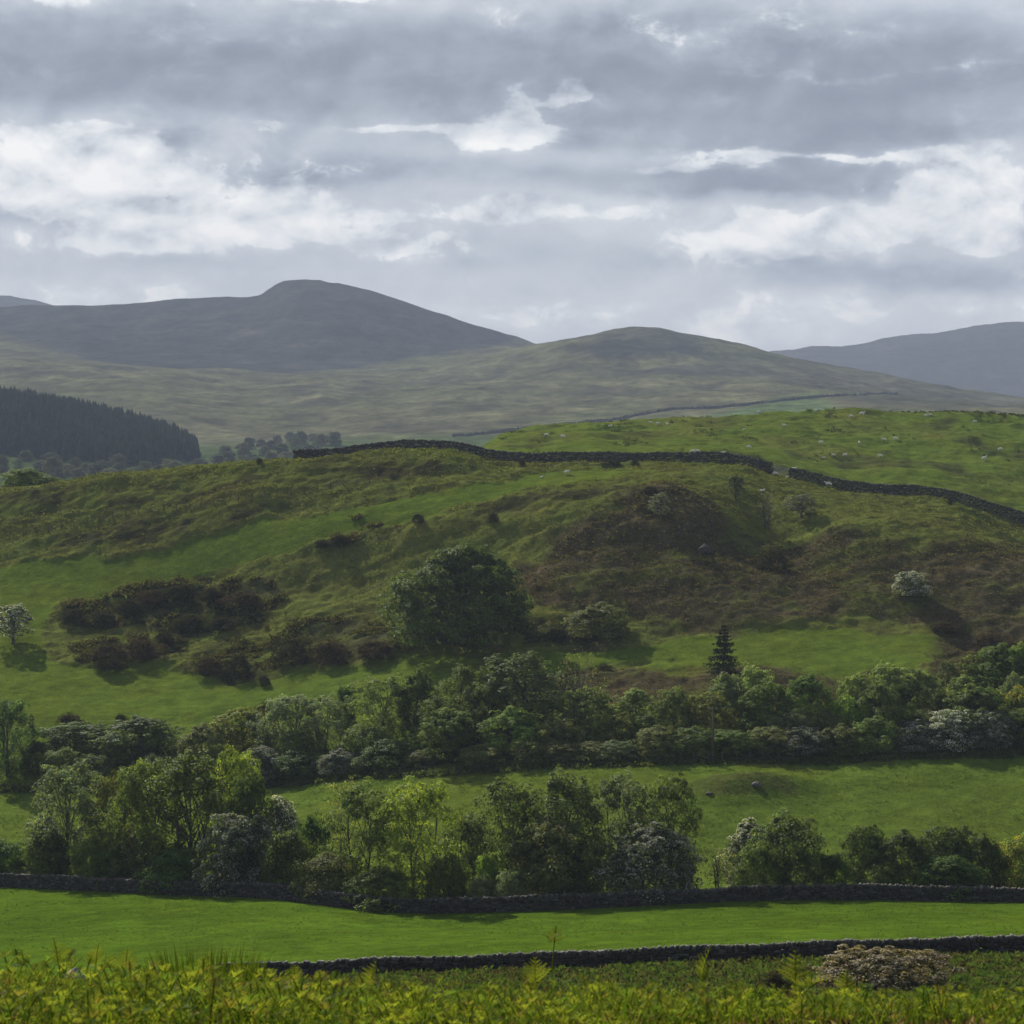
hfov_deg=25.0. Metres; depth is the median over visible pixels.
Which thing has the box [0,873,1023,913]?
dry stone wall
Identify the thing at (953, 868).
round shrub
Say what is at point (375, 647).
gorse bush
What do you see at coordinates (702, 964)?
bracken frond
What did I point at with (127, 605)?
gorse bush
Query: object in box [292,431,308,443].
broadleaf tree
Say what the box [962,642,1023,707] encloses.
broadleaf tree
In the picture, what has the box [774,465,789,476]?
field gate
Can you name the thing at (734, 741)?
hawthorn tree
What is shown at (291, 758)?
round shrub
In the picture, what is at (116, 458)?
broadleaf tree
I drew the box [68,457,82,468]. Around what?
broadleaf tree
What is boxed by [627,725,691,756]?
hawthorn tree
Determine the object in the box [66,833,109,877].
round shrub
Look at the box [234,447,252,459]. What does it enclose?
broadleaf tree
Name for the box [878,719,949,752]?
hawthorn tree
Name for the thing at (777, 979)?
gorse bush
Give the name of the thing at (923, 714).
hawthorn tree
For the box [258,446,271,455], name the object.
broadleaf tree
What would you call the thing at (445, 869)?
round shrub
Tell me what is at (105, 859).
round shrub
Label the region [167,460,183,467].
broadleaf tree
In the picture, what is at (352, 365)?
hills
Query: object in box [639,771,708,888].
ash tree
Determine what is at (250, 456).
broadleaf tree
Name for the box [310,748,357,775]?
hawthorn tree
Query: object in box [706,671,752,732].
broadleaf tree
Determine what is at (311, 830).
broadleaf tree
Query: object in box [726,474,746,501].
hawthorn tree
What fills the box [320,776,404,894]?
ash tree
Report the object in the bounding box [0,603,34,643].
hawthorn tree
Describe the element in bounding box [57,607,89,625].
gorse bush
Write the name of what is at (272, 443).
broadleaf tree
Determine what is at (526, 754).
round shrub
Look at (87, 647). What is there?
heath scrub
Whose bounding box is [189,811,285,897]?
hawthorn tree
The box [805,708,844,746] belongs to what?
round shrub
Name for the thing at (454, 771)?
hedge foot grass
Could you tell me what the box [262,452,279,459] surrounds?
broadleaf tree
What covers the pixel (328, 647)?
gorse bush
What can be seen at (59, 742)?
broadleaf tree
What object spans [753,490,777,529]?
bare tree
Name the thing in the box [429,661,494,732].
birch tree
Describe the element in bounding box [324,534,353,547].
gorse bush
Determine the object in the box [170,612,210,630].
gorse bush
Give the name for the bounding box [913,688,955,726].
broadleaf tree
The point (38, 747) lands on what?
broadleaf tree
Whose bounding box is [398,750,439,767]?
round shrub
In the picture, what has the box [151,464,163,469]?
broadleaf tree
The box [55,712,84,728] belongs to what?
gorse bush
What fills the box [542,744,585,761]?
round shrub
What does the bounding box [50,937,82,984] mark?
bracken frond
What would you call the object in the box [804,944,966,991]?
hawthorn bush
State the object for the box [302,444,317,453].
broadleaf tree
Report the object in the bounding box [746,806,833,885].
willow tree
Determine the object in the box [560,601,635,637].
hawthorn tree
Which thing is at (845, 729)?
hawthorn tree
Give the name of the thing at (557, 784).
willow tree
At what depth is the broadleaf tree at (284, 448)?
1458.27 m
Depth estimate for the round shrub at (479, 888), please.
196.60 m
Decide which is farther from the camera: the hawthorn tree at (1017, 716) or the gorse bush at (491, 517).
the gorse bush at (491, 517)
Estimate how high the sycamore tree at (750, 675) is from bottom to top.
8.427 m
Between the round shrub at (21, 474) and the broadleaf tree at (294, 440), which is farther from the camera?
the broadleaf tree at (294, 440)
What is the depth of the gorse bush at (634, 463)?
390.95 m
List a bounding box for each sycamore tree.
[96,731,123,767]
[372,542,544,646]
[416,703,481,762]
[473,705,548,756]
[553,684,625,742]
[610,688,658,742]
[655,685,694,734]
[731,661,774,723]
[733,680,798,734]
[836,671,883,726]
[862,659,915,716]
[893,669,948,711]
[941,684,1013,739]
[946,674,978,710]
[999,641,1023,680]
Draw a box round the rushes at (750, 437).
[498,407,1023,485]
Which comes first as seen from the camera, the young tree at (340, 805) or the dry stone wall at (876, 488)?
the young tree at (340, 805)
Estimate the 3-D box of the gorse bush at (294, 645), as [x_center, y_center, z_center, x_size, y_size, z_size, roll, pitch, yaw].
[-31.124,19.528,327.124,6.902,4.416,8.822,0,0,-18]
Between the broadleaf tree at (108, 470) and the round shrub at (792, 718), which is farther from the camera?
the broadleaf tree at (108, 470)
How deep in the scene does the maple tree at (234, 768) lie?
220.98 m
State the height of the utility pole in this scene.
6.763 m
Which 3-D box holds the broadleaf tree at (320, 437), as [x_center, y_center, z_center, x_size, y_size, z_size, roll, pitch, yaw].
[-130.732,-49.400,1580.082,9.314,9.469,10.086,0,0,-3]
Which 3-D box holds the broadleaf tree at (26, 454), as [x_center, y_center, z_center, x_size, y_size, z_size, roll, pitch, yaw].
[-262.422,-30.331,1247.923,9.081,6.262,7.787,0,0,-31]
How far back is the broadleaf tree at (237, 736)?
287.51 m
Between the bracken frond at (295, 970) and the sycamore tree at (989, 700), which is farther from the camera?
the sycamore tree at (989, 700)
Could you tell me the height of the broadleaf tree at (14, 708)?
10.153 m
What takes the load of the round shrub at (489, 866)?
on the ground at (936, 451)
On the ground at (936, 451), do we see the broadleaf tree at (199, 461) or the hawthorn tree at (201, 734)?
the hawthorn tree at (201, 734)
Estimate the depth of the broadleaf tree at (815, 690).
271.46 m
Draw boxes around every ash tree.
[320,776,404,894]
[341,672,422,739]
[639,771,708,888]
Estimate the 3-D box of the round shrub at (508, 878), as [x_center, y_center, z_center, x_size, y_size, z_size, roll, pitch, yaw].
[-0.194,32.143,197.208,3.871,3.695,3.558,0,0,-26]
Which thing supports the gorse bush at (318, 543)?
on the ground at (936, 451)
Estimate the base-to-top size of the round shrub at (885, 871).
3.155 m
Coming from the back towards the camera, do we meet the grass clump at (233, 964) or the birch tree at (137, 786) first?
the birch tree at (137, 786)
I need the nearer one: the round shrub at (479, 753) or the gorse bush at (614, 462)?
the round shrub at (479, 753)
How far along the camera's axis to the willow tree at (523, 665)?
277.94 m
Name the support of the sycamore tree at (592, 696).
on the ground at (936, 451)
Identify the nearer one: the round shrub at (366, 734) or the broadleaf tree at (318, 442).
the round shrub at (366, 734)
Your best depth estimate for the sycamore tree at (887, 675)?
273.79 m
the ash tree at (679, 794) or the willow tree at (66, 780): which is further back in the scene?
the willow tree at (66, 780)
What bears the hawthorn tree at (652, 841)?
on the ground at (936, 451)
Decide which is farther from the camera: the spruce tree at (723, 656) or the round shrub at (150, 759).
the spruce tree at (723, 656)
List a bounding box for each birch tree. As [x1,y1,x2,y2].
[91,757,186,875]
[135,748,233,880]
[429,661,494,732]
[459,681,511,742]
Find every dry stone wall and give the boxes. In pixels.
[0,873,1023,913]
[214,933,1023,977]
[293,439,773,473]
[788,467,1023,522]
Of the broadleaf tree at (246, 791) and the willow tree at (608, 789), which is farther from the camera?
the broadleaf tree at (246, 791)
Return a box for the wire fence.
[375,755,584,778]
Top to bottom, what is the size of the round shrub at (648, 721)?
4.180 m
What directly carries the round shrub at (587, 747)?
on the ground at (936, 451)
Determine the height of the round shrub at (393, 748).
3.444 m
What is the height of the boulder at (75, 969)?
0.183 m
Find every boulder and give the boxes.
[65,967,85,984]
[751,781,760,786]
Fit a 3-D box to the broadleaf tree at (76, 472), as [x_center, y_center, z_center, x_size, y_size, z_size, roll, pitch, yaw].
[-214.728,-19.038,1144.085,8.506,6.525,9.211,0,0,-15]
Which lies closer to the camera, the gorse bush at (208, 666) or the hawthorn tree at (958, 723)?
the hawthorn tree at (958, 723)
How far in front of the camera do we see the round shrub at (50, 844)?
221.96 m
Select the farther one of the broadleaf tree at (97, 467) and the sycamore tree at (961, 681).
the broadleaf tree at (97, 467)
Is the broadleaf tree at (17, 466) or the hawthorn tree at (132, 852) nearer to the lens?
the hawthorn tree at (132, 852)
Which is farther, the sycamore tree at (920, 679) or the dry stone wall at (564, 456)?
the dry stone wall at (564, 456)
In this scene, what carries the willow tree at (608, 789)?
on the ground at (936, 451)
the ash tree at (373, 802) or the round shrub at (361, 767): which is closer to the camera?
the ash tree at (373, 802)
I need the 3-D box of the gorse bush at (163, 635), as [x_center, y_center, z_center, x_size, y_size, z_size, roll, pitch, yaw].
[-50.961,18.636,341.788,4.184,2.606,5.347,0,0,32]
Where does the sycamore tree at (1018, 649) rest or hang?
on the ground at (936, 451)
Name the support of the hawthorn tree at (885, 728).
on the ground at (936, 451)
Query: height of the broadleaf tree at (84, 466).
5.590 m
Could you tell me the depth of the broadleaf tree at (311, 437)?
1749.84 m
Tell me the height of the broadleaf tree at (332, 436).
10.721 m
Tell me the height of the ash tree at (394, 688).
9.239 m
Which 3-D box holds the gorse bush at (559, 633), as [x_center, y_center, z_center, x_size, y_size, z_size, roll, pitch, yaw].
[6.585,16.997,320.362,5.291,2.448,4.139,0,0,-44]
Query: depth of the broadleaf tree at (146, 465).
1195.12 m
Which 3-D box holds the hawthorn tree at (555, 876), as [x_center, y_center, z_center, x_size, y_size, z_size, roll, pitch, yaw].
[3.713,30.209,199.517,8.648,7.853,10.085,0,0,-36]
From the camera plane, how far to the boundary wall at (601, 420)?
1907.25 m
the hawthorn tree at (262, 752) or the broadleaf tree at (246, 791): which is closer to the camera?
the broadleaf tree at (246, 791)
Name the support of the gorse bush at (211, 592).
on the ground at (936, 451)
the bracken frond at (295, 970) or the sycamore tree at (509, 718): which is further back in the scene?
the sycamore tree at (509, 718)
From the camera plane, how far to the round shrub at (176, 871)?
211.45 m
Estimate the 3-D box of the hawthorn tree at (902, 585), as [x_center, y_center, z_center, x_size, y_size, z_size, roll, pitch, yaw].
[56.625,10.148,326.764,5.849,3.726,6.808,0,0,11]
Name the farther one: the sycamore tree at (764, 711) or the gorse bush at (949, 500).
the gorse bush at (949, 500)
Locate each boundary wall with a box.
[452,402,749,436]
[725,392,902,406]
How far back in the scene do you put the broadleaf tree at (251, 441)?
1625.76 m
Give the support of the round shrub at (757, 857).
on the ground at (936, 451)
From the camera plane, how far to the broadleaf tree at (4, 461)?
1148.90 m
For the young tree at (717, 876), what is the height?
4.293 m
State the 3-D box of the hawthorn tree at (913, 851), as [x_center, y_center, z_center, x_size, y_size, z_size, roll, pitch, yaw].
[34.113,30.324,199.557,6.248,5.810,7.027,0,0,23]
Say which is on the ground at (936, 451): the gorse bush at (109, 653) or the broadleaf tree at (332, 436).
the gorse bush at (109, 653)
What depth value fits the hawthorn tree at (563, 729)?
268.55 m
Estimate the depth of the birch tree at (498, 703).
275.71 m
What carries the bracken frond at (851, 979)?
on the ground at (936, 451)
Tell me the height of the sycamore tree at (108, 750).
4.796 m
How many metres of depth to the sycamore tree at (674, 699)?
272.36 m
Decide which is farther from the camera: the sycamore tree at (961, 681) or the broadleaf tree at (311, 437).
the broadleaf tree at (311, 437)
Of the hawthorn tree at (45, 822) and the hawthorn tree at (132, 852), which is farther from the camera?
the hawthorn tree at (45, 822)
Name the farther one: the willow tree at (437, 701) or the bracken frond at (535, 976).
the willow tree at (437, 701)
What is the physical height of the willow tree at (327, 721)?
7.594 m
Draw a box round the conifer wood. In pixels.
[0,385,201,464]
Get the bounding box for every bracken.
[0,947,1023,1023]
[508,478,1023,710]
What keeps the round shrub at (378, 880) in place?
on the ground at (936, 451)
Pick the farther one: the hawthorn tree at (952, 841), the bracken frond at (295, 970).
the hawthorn tree at (952, 841)
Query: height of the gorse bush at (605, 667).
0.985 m
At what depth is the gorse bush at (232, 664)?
323.97 m
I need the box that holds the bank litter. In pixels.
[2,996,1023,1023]
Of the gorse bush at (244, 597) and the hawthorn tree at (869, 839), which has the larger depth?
the gorse bush at (244, 597)
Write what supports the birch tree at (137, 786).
on the ground at (936, 451)
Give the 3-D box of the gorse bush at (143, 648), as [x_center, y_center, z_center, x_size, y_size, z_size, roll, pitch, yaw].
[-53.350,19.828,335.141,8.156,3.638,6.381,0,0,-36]
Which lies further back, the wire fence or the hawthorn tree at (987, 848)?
the wire fence
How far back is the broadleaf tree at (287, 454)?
1345.48 m
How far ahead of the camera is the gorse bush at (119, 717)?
304.31 m
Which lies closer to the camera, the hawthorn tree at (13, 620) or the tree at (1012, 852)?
the tree at (1012, 852)
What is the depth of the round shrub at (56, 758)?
285.87 m
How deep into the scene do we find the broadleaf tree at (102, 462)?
1215.97 m
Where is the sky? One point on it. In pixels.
(767, 175)
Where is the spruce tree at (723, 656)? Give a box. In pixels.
[701,625,741,676]
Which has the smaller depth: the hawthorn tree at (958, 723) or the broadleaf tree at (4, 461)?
the hawthorn tree at (958, 723)
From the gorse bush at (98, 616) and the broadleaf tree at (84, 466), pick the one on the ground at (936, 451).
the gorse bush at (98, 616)
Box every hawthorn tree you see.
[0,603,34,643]
[25,809,58,870]
[107,831,158,880]
[169,722,231,767]
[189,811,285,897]
[241,744,291,781]
[263,795,304,877]
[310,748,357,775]
[503,814,613,903]
[533,718,587,756]
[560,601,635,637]
[590,821,707,904]
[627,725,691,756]
[648,492,670,518]
[658,726,719,755]
[695,729,757,755]
[713,817,773,886]
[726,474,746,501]
[742,724,800,755]
[779,725,832,755]
[783,494,816,517]
[806,723,868,755]
[835,824,889,883]
[845,715,909,753]
[873,828,940,885]
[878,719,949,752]
[891,570,932,596]
[901,708,950,745]
[914,823,984,884]
[921,708,983,751]
[936,660,958,693]
[958,709,1018,749]
[960,832,1008,887]
[995,707,1023,746]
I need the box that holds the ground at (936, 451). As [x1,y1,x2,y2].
[0,407,1023,1021]
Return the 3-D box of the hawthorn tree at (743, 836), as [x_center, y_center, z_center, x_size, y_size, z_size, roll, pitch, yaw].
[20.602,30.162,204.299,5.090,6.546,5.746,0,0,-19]
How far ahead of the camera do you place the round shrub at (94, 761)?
284.94 m
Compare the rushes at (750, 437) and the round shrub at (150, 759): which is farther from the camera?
the rushes at (750, 437)
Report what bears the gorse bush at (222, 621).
on the ground at (936, 451)
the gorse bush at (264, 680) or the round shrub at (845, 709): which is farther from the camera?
the gorse bush at (264, 680)
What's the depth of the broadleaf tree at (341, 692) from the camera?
288.74 m
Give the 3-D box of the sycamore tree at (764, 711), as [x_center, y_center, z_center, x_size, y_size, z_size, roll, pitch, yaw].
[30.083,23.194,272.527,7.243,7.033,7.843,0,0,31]
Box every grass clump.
[134,939,270,992]
[179,948,265,983]
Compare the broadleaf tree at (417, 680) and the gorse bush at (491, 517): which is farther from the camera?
the gorse bush at (491, 517)
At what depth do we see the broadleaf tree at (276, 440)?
1728.11 m
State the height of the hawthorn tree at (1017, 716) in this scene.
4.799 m
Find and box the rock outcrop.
[697,544,712,554]
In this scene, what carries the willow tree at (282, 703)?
on the ground at (936, 451)
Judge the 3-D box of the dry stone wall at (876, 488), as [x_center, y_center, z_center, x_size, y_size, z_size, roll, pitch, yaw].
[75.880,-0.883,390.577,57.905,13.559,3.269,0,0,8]
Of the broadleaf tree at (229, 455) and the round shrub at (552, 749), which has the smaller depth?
the round shrub at (552, 749)
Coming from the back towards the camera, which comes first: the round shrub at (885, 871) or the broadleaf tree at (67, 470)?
the broadleaf tree at (67, 470)
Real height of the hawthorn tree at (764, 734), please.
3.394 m
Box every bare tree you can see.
[554,645,604,740]
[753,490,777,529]
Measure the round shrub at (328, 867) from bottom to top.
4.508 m
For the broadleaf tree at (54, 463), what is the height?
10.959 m
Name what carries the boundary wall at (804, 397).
on the hills
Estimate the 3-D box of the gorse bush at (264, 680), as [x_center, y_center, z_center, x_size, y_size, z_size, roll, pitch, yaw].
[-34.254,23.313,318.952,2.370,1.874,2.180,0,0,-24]
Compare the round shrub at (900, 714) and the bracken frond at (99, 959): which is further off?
the round shrub at (900, 714)
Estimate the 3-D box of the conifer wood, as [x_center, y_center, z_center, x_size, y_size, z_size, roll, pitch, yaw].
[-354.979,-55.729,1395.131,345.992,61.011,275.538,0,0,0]
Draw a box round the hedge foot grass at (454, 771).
[0,748,1023,909]
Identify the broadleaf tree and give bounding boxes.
[0,454,9,471]
[0,698,39,776]
[12,458,24,468]
[16,739,56,772]
[17,450,33,460]
[32,460,46,471]
[35,720,109,753]
[40,452,60,465]
[41,456,65,476]
[59,464,74,473]
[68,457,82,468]
[70,468,86,477]
[77,769,137,872]
[79,462,89,471]
[85,462,104,474]
[88,714,187,758]
[93,460,112,469]
[100,468,118,473]
[109,453,130,466]
[111,462,127,471]
[128,467,143,470]
[138,460,152,470]
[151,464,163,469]
[162,458,170,467]
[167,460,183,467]
[191,458,202,464]
[208,453,226,463]
[209,704,277,754]
[218,445,233,454]
[220,767,277,881]
[223,451,235,461]
[234,443,248,452]
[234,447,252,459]
[243,437,255,449]
[245,454,259,460]
[255,439,265,445]
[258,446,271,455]
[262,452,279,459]
[265,440,277,448]
[272,434,282,443]
[273,443,288,453]
[278,451,293,458]
[284,431,294,440]
[287,437,304,446]
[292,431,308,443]
[293,808,334,879]
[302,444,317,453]
[306,433,316,440]
[312,439,323,447]
[314,433,326,445]
[326,431,341,445]
[330,684,358,735]
[395,667,440,739]
[592,711,636,742]
[683,690,738,739]
[776,672,835,730]
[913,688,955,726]
[952,651,990,691]
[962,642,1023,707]
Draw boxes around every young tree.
[320,777,363,864]
[698,843,738,887]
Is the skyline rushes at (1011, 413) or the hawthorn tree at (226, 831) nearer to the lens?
the hawthorn tree at (226, 831)
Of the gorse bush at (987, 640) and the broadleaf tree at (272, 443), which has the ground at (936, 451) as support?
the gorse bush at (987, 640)
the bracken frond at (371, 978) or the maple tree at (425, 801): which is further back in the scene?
the maple tree at (425, 801)
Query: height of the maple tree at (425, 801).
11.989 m
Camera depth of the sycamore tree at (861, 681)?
273.88 m
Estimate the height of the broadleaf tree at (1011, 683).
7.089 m
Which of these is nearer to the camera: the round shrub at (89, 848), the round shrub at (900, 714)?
the round shrub at (89, 848)
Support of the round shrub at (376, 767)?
on the ground at (936, 451)
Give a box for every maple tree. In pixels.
[203,744,262,854]
[372,775,469,898]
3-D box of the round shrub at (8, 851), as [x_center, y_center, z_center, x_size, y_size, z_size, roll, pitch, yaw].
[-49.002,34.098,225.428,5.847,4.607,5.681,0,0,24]
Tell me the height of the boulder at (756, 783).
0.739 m
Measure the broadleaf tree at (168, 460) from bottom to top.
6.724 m
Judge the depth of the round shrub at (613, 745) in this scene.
264.07 m
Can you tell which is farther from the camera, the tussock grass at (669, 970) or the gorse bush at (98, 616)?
the gorse bush at (98, 616)
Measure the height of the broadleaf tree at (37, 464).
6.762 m
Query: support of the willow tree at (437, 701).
on the ground at (936, 451)
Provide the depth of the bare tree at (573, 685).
274.59 m
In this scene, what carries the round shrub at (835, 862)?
on the ground at (936, 451)
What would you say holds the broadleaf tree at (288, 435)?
on the hills
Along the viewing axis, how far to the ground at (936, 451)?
330.26 m
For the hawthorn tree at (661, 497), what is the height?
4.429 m
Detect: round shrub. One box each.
[0,467,48,485]
[0,838,32,873]
[20,826,78,874]
[34,746,85,782]
[36,476,61,483]
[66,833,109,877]
[74,753,115,782]
[87,847,137,889]
[130,843,209,894]
[141,753,173,780]
[259,829,321,886]
[262,729,322,770]
[272,749,328,780]
[288,851,355,903]
[330,723,398,762]
[339,866,427,912]
[344,755,376,772]
[350,739,423,768]
[372,761,400,771]
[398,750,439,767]
[421,850,470,898]
[452,744,510,767]
[465,873,496,897]
[475,852,501,895]
[490,867,528,897]
[510,739,548,763]
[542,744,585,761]
[563,741,613,760]
[589,739,641,759]
[630,714,670,745]
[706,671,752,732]
[730,840,785,887]
[762,707,813,749]
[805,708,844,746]
[814,852,858,884]
[820,693,869,740]
[866,861,907,885]
[877,702,920,744]
[909,854,994,901]
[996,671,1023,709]
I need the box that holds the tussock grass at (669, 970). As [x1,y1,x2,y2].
[46,949,1023,1006]
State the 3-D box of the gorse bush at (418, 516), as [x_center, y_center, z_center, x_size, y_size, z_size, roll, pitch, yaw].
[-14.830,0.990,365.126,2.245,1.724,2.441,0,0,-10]
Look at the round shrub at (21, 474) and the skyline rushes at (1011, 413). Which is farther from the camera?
the skyline rushes at (1011, 413)
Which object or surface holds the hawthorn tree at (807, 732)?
on the ground at (936, 451)
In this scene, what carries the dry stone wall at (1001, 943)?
on the ground at (936, 451)
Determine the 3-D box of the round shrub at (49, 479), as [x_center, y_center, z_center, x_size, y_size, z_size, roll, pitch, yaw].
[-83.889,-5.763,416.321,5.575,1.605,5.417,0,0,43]
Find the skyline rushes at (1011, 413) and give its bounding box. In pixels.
[885,410,1023,416]
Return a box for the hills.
[0,279,1023,486]
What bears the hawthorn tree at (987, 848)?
on the ground at (936, 451)
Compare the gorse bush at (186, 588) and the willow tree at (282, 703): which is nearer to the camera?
the willow tree at (282, 703)
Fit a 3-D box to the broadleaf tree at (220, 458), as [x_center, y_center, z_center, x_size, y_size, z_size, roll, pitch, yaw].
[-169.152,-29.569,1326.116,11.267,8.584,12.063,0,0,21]
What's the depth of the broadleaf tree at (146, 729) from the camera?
289.26 m
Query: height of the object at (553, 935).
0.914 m
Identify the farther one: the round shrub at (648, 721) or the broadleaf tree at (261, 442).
the broadleaf tree at (261, 442)
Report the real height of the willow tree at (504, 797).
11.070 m
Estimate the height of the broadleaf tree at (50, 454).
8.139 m
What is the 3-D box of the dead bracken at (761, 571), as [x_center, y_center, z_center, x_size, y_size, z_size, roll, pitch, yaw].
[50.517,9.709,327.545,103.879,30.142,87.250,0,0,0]
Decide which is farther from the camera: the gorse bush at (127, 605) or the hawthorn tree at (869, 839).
the gorse bush at (127, 605)
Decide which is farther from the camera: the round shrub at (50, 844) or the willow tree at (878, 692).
the willow tree at (878, 692)
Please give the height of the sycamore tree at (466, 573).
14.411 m
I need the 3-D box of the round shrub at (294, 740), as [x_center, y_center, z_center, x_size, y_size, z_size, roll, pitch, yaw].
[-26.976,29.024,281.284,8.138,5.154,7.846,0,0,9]
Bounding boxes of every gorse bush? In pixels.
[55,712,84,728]
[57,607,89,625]
[78,609,115,626]
[90,641,137,669]
[110,598,143,617]
[112,713,129,723]
[122,636,171,659]
[153,629,184,645]
[161,583,198,597]
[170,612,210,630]
[193,586,231,601]
[193,655,226,675]
[204,615,245,630]
[219,590,263,606]
[219,651,256,676]
[247,699,278,732]
[256,674,270,686]
[268,634,313,663]
[307,639,355,663]
[313,539,331,548]
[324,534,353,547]
[354,639,400,660]
[411,513,424,522]
[486,512,499,522]
[544,626,575,642]
[596,664,616,670]
[601,460,620,465]
[629,461,639,464]
[644,485,658,493]
[751,546,794,570]
[756,971,797,996]
[947,496,954,504]
[967,629,1021,654]
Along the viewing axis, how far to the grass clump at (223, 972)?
19.61 m
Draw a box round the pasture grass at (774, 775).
[0,758,1023,980]
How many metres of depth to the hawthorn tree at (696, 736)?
264.33 m
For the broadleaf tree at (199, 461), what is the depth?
1293.51 m
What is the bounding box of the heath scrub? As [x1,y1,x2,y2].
[59,513,623,685]
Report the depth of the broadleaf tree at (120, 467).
1179.06 m
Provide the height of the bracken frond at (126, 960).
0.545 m
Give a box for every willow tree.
[20,757,124,875]
[245,693,322,752]
[293,691,347,751]
[408,694,476,746]
[435,817,498,896]
[461,776,545,894]
[464,651,579,728]
[513,765,612,893]
[581,766,652,891]
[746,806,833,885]
[851,680,902,739]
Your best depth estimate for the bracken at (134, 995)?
14.45 m
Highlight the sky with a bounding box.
[0,0,1023,351]
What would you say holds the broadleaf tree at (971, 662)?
on the ground at (936, 451)
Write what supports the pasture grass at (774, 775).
on the ground at (936, 451)
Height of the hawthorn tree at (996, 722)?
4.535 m
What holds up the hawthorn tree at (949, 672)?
on the ground at (936, 451)
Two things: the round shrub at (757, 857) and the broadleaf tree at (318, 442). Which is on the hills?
the broadleaf tree at (318, 442)
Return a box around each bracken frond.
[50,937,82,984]
[85,943,115,976]
[109,948,137,975]
[280,965,303,989]
[345,961,376,996]
[520,957,550,1003]
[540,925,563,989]
[572,972,602,998]
[695,946,713,1001]
[777,950,830,998]
[822,970,856,1008]
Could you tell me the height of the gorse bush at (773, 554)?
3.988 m
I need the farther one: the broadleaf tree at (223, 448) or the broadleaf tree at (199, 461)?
the broadleaf tree at (223, 448)
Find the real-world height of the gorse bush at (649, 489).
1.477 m
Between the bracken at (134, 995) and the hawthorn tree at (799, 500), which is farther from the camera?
the hawthorn tree at (799, 500)
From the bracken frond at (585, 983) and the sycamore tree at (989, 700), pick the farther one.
the sycamore tree at (989, 700)
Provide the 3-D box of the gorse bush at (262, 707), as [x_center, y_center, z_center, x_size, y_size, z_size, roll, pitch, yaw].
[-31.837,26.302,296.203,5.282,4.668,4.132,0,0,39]
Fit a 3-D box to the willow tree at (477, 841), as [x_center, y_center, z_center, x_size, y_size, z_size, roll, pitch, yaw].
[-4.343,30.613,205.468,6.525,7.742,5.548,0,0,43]
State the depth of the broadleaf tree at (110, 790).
226.21 m
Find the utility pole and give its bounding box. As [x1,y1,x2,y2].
[709,707,716,760]
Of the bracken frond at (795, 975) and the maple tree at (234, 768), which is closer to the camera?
the bracken frond at (795, 975)
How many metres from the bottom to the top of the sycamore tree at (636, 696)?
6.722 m
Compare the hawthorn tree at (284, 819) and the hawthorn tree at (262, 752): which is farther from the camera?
the hawthorn tree at (262, 752)
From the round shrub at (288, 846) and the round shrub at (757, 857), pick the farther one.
the round shrub at (288, 846)
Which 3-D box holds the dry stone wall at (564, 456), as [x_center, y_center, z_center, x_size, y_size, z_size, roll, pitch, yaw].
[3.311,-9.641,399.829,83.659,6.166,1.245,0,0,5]
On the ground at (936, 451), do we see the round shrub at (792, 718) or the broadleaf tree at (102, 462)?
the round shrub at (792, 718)
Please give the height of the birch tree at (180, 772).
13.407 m
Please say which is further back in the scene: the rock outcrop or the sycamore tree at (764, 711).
the rock outcrop
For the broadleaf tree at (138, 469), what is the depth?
1132.72 m
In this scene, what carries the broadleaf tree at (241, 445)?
on the hills
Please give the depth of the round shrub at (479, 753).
266.71 m
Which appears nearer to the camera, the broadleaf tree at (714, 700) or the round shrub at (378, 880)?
the round shrub at (378, 880)
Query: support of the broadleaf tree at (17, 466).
on the hills
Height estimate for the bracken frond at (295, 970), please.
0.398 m
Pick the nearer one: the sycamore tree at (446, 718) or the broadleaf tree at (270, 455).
the sycamore tree at (446, 718)

